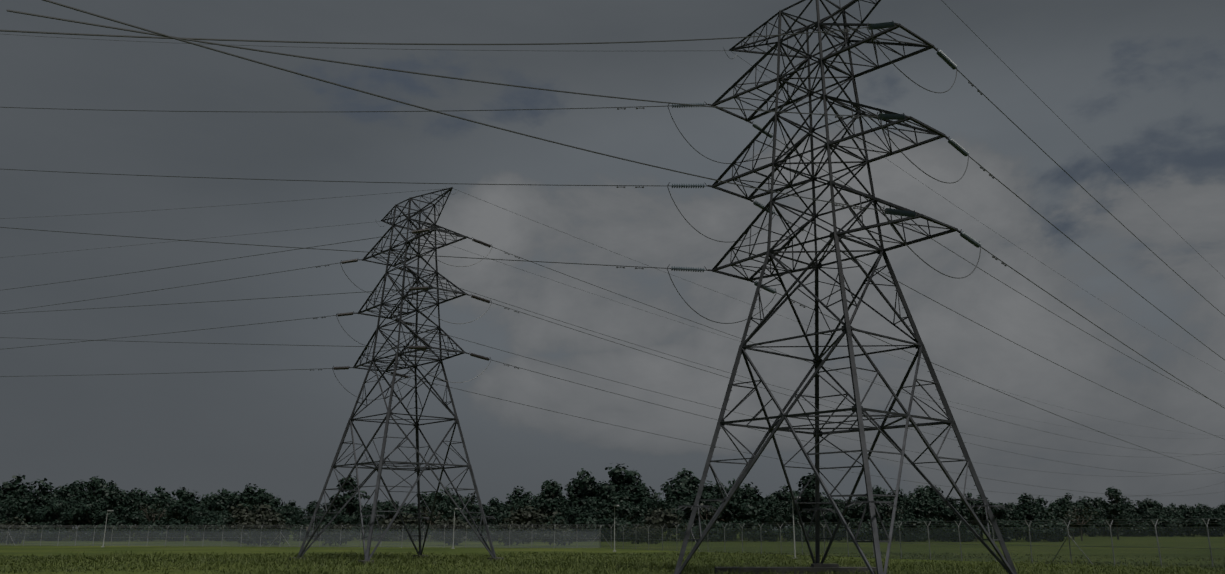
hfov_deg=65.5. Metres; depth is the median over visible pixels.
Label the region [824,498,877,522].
tree
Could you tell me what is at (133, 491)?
tree
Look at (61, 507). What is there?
tree
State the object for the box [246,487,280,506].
tree
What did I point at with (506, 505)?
tree
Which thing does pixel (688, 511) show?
tree
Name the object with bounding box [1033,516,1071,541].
bush
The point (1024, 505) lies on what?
tree
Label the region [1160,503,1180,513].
tree
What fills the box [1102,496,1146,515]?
tree
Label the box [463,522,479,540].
tree
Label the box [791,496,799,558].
lamp
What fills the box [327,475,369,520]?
tree
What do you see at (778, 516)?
tree
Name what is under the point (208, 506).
tree
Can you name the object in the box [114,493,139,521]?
tree
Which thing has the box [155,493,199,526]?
tree
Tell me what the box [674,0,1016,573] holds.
tower
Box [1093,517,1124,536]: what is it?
bush
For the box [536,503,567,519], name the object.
tree
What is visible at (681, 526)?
tree
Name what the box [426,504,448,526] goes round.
tree
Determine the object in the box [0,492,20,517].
tree
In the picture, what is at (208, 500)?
tree
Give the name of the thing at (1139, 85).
sky
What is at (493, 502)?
tree
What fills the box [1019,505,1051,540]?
tree
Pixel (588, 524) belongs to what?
tree
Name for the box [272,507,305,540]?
tree
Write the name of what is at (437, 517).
tree
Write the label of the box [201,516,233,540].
tree
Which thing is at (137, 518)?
tree
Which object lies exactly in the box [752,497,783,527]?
tree
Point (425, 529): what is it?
tree
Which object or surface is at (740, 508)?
tree
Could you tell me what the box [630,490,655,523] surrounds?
tree
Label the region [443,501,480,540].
tree
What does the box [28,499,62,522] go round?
tree
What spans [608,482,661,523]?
tree
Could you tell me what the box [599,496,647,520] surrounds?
tree
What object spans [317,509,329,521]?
tree
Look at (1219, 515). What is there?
tree
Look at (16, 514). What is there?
tree
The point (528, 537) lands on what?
tree
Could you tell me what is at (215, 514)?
tree
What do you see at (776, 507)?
tree
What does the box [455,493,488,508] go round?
tree
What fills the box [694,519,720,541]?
tree
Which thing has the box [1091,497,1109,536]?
tree
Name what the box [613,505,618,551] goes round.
lamp
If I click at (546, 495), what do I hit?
tree
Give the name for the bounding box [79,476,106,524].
tree
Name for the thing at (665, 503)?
tree
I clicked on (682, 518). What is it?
tree
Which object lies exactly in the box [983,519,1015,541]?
bush
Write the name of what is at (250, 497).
tree
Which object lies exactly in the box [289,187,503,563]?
tower
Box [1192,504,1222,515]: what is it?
tree
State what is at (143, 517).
tree
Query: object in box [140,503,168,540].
tree
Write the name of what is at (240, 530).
tree
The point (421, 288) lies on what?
insulators
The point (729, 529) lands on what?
tree
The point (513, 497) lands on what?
tree
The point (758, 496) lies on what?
tree
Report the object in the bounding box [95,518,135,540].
bush
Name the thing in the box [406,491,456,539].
tree
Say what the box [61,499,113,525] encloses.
tree
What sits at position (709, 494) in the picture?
tree
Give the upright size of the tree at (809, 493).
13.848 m
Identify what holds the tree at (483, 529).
on the ground at (96, 549)
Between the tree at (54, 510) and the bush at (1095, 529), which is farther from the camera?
the bush at (1095, 529)
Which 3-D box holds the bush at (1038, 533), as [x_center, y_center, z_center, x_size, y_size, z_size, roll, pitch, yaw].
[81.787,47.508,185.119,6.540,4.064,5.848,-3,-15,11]
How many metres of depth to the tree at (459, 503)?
236.81 m
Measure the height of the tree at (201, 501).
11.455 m
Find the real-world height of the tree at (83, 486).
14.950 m
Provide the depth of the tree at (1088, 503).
261.16 m
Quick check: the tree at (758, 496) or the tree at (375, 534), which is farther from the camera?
the tree at (758, 496)
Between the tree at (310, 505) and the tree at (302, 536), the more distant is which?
the tree at (310, 505)
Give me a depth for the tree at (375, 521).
208.08 m
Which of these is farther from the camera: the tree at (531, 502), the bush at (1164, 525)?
the bush at (1164, 525)
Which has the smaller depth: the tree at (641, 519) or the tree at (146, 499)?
the tree at (641, 519)
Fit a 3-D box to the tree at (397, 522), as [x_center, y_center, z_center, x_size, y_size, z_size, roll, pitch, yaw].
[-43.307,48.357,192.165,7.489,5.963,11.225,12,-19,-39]
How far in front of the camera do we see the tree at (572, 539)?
186.84 m
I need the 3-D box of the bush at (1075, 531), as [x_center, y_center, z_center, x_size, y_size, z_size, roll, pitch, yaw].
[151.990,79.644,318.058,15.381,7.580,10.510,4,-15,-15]
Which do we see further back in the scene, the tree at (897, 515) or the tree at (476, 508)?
the tree at (476, 508)
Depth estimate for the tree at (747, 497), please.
202.19 m
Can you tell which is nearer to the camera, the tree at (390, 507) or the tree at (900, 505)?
the tree at (390, 507)
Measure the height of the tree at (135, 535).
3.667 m
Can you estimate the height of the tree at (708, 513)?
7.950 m
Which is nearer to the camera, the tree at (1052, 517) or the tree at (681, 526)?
the tree at (681, 526)
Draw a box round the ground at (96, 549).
[0,531,1224,573]
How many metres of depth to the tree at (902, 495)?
245.11 m
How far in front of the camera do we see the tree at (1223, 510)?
345.98 m
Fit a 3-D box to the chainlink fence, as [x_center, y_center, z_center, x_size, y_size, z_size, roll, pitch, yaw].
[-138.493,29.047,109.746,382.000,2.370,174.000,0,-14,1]
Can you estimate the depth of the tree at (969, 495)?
198.27 m
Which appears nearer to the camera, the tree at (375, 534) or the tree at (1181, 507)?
the tree at (375, 534)
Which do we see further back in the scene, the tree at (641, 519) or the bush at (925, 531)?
the tree at (641, 519)
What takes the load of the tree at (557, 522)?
on the ground at (96, 549)
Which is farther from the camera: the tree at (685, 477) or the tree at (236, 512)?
the tree at (685, 477)
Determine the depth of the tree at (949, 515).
192.30 m
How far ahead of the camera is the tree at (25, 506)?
214.48 m
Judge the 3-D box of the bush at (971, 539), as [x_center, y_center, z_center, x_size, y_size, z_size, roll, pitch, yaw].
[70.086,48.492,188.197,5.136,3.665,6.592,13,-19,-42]
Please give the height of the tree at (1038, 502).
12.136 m
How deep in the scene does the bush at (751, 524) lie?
184.94 m
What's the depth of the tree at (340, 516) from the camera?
197.66 m
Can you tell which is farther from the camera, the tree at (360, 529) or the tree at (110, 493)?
the tree at (110, 493)
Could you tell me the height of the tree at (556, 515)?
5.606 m
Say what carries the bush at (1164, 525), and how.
on the ground at (96, 549)
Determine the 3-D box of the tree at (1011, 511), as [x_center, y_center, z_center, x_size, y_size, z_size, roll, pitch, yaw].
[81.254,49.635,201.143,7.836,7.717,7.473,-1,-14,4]
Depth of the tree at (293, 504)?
274.06 m
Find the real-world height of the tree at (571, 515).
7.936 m
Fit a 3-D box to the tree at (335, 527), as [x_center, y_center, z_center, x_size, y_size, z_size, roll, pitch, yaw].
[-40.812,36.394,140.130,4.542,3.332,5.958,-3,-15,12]
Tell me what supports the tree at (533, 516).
on the ground at (96, 549)
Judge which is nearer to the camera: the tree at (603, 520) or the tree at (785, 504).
the tree at (603, 520)
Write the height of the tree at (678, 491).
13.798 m
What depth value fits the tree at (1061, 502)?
256.45 m
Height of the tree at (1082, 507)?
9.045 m
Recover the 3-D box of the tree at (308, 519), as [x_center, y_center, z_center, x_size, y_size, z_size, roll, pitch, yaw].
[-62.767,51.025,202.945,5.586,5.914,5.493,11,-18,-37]
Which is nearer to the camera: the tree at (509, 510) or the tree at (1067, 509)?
the tree at (509, 510)
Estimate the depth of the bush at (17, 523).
161.62 m
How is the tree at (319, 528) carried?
on the ground at (96, 549)
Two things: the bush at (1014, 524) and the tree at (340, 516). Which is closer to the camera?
the bush at (1014, 524)
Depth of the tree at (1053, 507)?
238.36 m
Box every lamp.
[101,510,113,546]
[451,508,460,548]
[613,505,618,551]
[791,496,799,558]
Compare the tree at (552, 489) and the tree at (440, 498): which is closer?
the tree at (552, 489)
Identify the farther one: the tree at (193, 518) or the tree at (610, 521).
the tree at (193, 518)
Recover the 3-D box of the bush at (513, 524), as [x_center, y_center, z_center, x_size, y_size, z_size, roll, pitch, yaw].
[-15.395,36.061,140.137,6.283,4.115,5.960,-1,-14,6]
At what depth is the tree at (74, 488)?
240.79 m
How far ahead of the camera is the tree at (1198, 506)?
362.66 m
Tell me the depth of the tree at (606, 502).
207.14 m
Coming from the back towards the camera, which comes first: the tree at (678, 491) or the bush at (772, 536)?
the tree at (678, 491)
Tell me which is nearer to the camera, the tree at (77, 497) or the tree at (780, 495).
the tree at (77, 497)
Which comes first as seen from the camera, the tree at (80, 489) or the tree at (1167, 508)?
the tree at (80, 489)
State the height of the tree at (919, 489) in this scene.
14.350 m
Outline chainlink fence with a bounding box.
[0,527,1224,568]
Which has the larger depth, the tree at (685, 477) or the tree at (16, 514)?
the tree at (685, 477)
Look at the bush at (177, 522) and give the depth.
190.66 m
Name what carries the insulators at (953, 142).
attached to the tower at (846, 328)
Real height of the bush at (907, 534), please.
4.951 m
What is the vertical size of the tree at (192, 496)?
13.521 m
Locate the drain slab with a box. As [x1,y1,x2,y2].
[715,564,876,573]
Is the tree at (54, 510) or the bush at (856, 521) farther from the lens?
the tree at (54, 510)
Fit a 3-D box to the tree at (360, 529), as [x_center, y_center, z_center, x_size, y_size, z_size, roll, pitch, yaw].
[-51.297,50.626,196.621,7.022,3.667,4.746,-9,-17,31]
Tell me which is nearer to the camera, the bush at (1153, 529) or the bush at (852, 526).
the bush at (852, 526)
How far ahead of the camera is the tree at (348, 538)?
194.91 m
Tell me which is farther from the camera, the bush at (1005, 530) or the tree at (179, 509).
the tree at (179, 509)
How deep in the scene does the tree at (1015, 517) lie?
193.09 m
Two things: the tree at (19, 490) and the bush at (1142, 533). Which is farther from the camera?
the bush at (1142, 533)
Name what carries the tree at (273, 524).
on the ground at (96, 549)
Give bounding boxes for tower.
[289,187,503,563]
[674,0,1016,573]
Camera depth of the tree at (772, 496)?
247.65 m
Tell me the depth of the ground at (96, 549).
112.39 m
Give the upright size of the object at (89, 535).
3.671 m
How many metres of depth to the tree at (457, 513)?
201.42 m
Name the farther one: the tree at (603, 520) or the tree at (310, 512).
the tree at (310, 512)
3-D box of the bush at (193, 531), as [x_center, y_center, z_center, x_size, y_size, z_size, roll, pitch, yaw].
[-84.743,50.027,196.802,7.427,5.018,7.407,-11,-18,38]
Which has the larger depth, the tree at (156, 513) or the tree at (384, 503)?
the tree at (384, 503)
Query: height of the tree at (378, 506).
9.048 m
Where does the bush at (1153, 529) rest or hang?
on the ground at (96, 549)
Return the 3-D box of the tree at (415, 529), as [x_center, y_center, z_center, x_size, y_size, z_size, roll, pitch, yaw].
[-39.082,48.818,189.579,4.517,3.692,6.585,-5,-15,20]
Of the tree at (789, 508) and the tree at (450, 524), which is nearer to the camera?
the tree at (450, 524)
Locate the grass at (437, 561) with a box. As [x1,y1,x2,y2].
[0,549,1224,573]
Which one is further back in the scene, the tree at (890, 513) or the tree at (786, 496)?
the tree at (786, 496)
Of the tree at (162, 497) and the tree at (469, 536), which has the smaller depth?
the tree at (469, 536)
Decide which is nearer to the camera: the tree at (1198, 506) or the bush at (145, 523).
the bush at (145, 523)
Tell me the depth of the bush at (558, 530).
136.59 m
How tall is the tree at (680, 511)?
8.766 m
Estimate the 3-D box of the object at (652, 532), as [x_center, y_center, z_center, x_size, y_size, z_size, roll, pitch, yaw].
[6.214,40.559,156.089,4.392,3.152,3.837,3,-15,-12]
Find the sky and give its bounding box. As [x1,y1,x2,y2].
[0,0,1224,530]
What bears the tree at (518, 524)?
on the ground at (96, 549)
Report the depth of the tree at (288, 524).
191.09 m
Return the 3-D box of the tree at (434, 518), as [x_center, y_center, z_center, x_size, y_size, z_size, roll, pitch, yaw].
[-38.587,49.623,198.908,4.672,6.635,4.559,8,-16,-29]
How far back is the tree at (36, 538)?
198.11 m
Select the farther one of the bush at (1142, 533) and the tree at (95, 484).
the bush at (1142, 533)
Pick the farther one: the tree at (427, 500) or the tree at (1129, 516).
the tree at (1129, 516)
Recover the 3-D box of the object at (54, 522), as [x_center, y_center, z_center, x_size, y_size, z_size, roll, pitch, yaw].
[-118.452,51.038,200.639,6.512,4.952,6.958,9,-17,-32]
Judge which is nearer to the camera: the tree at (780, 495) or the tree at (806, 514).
the tree at (806, 514)
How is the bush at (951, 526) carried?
on the ground at (96, 549)
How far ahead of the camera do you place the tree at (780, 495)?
260.65 m
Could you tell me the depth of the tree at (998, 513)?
193.15 m
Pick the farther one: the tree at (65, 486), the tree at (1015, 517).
the tree at (65, 486)
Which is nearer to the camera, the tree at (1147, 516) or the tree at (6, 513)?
the tree at (6, 513)
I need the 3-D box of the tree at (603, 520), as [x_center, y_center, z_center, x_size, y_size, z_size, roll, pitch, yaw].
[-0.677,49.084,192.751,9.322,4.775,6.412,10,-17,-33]
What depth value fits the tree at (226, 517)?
210.58 m
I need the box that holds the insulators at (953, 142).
[667,21,980,293]
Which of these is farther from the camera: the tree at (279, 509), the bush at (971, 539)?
the tree at (279, 509)
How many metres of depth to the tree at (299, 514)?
209.88 m
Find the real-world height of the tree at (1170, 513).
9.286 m
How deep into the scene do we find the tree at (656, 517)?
191.55 m
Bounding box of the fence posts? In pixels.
[0,518,1224,569]
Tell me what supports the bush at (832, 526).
on the ground at (96, 549)
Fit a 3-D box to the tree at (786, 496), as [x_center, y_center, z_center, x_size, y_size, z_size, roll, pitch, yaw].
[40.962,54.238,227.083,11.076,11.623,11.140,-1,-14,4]
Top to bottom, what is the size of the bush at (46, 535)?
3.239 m
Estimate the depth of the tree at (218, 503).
237.01 m
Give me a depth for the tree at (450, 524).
142.00 m
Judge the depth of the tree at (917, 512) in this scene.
193.15 m
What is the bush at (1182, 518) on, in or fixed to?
on the ground at (96, 549)
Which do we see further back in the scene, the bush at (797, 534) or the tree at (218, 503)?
the tree at (218, 503)
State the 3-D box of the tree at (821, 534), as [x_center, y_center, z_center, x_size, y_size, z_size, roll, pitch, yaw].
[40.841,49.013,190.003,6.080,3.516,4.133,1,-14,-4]
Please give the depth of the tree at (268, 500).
254.28 m
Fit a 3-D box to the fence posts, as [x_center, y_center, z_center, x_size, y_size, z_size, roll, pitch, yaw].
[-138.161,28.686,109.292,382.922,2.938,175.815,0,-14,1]
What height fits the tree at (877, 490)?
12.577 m
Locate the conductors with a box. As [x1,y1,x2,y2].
[0,0,1224,496]
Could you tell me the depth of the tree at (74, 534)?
196.38 m
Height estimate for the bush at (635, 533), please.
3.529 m
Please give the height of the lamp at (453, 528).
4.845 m
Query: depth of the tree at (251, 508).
224.44 m
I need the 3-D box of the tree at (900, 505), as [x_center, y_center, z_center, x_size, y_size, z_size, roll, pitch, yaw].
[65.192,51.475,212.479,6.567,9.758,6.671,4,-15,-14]
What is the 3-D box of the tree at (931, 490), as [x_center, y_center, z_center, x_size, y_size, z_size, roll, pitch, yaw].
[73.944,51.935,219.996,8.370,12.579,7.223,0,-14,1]
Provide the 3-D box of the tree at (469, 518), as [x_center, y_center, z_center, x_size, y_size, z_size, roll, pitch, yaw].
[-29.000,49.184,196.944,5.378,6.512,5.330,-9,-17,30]
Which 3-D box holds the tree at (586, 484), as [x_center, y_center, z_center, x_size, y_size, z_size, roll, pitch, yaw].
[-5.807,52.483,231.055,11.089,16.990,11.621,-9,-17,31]
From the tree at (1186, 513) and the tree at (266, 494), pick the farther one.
the tree at (1186, 513)
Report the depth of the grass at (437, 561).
60.96 m
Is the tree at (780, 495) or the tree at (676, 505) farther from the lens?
the tree at (780, 495)
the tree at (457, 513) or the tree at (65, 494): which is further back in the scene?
the tree at (65, 494)
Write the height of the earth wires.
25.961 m
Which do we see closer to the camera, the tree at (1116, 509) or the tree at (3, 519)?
the tree at (3, 519)
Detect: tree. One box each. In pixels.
[0,475,54,519]
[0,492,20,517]
[0,501,22,519]
[0,503,25,522]
[0,516,20,539]
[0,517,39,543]
[0,528,29,543]
[1,489,58,523]
[23,522,49,540]
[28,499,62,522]
[34,488,73,524]
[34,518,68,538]
[35,485,69,509]
[35,498,77,540]
[37,500,75,521]
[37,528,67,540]
[48,483,92,538]
[53,482,88,498]
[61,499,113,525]
[63,479,86,537]
[66,528,82,540]
[70,487,129,516]
[75,480,128,523]
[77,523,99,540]
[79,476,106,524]
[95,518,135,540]
[101,504,134,523]
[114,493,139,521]
[116,501,157,526]
[123,525,138,540]
[126,488,150,510]
[128,486,174,511]
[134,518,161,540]
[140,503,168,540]
[140,506,166,522]
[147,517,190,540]
[153,491,173,520]
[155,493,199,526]
[160,494,203,510]
[166,498,198,525]
[172,487,199,503]
[186,506,212,524]
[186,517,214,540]
[197,497,211,510]
[198,505,225,521]
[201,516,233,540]
[204,491,233,513]
[205,501,217,511]
[209,488,246,537]
[217,514,241,522]
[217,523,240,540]
[223,501,256,521]
[224,501,276,540]
[227,522,261,542]
[229,483,278,509]
[237,511,290,545]
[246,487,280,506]
[256,494,285,512]
[265,515,300,540]
[271,504,295,516]
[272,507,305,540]
[281,500,305,513]
[288,507,306,540]
[292,522,324,540]
[295,500,324,513]
[301,519,337,540]
[304,503,334,517]
[305,513,322,522]
[317,508,357,525]
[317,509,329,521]
[322,523,355,545]
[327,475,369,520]
[338,493,363,522]
[345,525,361,540]
[347,510,371,528]
[353,524,375,540]
[357,500,384,517]
[364,508,381,526]
[368,525,393,540]
[374,512,423,541]
[377,501,414,539]
[380,498,396,506]
[401,523,429,540]
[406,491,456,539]
[417,505,443,540]
[417,509,440,539]
[424,525,445,540]
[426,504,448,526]
[429,516,479,544]
[430,487,465,502]
[439,510,462,523]
[443,496,468,511]
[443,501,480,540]
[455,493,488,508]
[457,509,485,540]
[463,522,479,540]
[472,524,500,541]
[474,505,508,540]
[483,497,503,512]
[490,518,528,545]
[498,503,534,521]
[500,498,532,508]
[501,516,529,541]
[502,486,535,506]
[504,503,560,540]
[506,499,542,512]
[519,527,535,543]
[526,495,545,505]
[528,483,568,506]
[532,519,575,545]
[534,479,569,522]
[534,517,567,540]
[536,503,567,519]
[545,514,559,523]
[559,500,584,515]
[563,502,606,523]
[563,524,579,541]
[564,468,612,504]
[568,463,650,507]
[568,515,601,541]
[582,485,631,523]
[594,517,630,541]
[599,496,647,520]
[603,516,635,541]
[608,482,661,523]
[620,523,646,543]
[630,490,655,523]
[635,512,654,526]
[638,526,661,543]
[644,506,684,540]
[653,497,675,512]
[660,468,723,496]
[664,482,693,509]
[665,496,691,515]
[665,507,689,540]
[667,499,694,522]
[671,521,697,541]
[681,491,721,540]
[688,490,723,515]
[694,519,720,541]
[697,501,716,522]
[702,487,719,496]
[704,485,757,522]
[711,520,736,541]
[722,479,762,539]
[722,486,771,540]
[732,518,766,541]
[747,503,771,524]
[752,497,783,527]
[760,501,792,540]
[763,494,778,505]
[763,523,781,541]
[770,508,798,540]
[772,485,804,506]
[772,491,797,539]
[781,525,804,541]
[783,496,801,525]
[784,498,823,525]
[794,473,826,525]
[800,498,831,525]
[804,524,826,540]
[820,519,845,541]
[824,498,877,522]
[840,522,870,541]
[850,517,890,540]
[860,505,885,523]
[866,490,918,540]
[872,485,903,538]
[881,506,902,520]
[881,509,904,521]
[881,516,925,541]
[888,493,906,501]
[892,496,912,514]
[900,487,961,519]
[906,495,941,519]
[908,485,942,497]
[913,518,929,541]
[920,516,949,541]
[921,485,945,539]
[921,497,948,540]
[930,495,969,523]
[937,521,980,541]
[958,492,991,540]
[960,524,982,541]
[968,500,1009,525]
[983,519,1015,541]
[989,503,1017,523]
[1002,513,1025,540]
[1004,498,1051,519]
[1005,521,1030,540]
[1007,493,1047,508]
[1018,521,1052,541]
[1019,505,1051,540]
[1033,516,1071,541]
[1046,498,1073,510]
[1048,502,1077,517]
[1049,493,1092,537]
[1049,515,1061,521]
[1050,511,1074,526]
[1051,504,1094,539]
[1059,505,1098,540]
[1067,503,1101,534]
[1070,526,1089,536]
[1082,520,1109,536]
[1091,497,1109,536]
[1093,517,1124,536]
[1101,486,1132,538]
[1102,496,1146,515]
[1112,511,1137,518]
[1115,512,1140,536]
[1125,498,1166,535]
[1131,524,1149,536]
[1141,511,1158,536]
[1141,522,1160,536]
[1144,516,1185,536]
[1145,504,1178,517]
[1157,509,1179,520]
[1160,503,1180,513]
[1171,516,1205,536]
[1175,504,1192,516]
[1180,506,1205,535]
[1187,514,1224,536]
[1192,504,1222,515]
[1193,503,1212,510]
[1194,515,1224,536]
[1206,513,1224,536]
[1207,503,1224,515]
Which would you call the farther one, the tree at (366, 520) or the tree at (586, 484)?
the tree at (586, 484)
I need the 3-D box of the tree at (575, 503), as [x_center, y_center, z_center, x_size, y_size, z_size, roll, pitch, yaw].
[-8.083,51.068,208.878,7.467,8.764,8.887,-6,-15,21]
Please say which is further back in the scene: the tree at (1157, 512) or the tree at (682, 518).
the tree at (1157, 512)
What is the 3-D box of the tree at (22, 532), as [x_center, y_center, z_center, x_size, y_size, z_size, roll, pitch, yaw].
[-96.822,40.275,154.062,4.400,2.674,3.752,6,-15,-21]
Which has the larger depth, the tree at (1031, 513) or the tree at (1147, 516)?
the tree at (1147, 516)
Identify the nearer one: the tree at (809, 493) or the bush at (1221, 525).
the tree at (809, 493)
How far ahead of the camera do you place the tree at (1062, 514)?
209.41 m
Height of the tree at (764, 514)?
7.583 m
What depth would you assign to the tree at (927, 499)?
206.44 m
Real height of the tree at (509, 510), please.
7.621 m
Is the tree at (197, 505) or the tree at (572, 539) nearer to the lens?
the tree at (572, 539)
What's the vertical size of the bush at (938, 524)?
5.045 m
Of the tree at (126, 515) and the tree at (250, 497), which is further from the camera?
the tree at (250, 497)
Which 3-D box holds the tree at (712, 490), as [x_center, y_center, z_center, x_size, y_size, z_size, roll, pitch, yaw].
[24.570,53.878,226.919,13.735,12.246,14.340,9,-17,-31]
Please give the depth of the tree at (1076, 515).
198.70 m
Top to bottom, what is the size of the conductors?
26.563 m
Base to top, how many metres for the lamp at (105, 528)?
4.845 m
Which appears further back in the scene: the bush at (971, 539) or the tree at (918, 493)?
the tree at (918, 493)
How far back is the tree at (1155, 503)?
382.74 m
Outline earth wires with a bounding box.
[0,2,1217,438]
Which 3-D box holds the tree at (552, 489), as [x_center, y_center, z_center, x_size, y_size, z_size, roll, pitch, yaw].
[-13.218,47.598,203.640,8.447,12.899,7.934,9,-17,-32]
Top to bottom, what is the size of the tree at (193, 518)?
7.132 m
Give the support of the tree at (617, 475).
on the ground at (96, 549)
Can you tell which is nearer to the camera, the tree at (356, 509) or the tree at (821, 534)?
the tree at (821, 534)
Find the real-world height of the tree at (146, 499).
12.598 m
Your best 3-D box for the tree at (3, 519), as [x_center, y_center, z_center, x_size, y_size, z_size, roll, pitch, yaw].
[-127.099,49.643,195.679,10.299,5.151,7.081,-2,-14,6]
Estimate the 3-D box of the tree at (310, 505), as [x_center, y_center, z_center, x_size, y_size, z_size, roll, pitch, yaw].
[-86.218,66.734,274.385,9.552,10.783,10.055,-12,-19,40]
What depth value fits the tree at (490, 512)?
200.94 m
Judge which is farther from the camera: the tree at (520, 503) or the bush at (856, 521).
the tree at (520, 503)
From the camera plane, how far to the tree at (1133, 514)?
342.38 m
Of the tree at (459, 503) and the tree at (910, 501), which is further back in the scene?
the tree at (459, 503)
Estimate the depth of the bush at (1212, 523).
316.50 m
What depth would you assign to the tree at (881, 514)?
190.34 m
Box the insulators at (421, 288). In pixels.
[332,227,492,378]

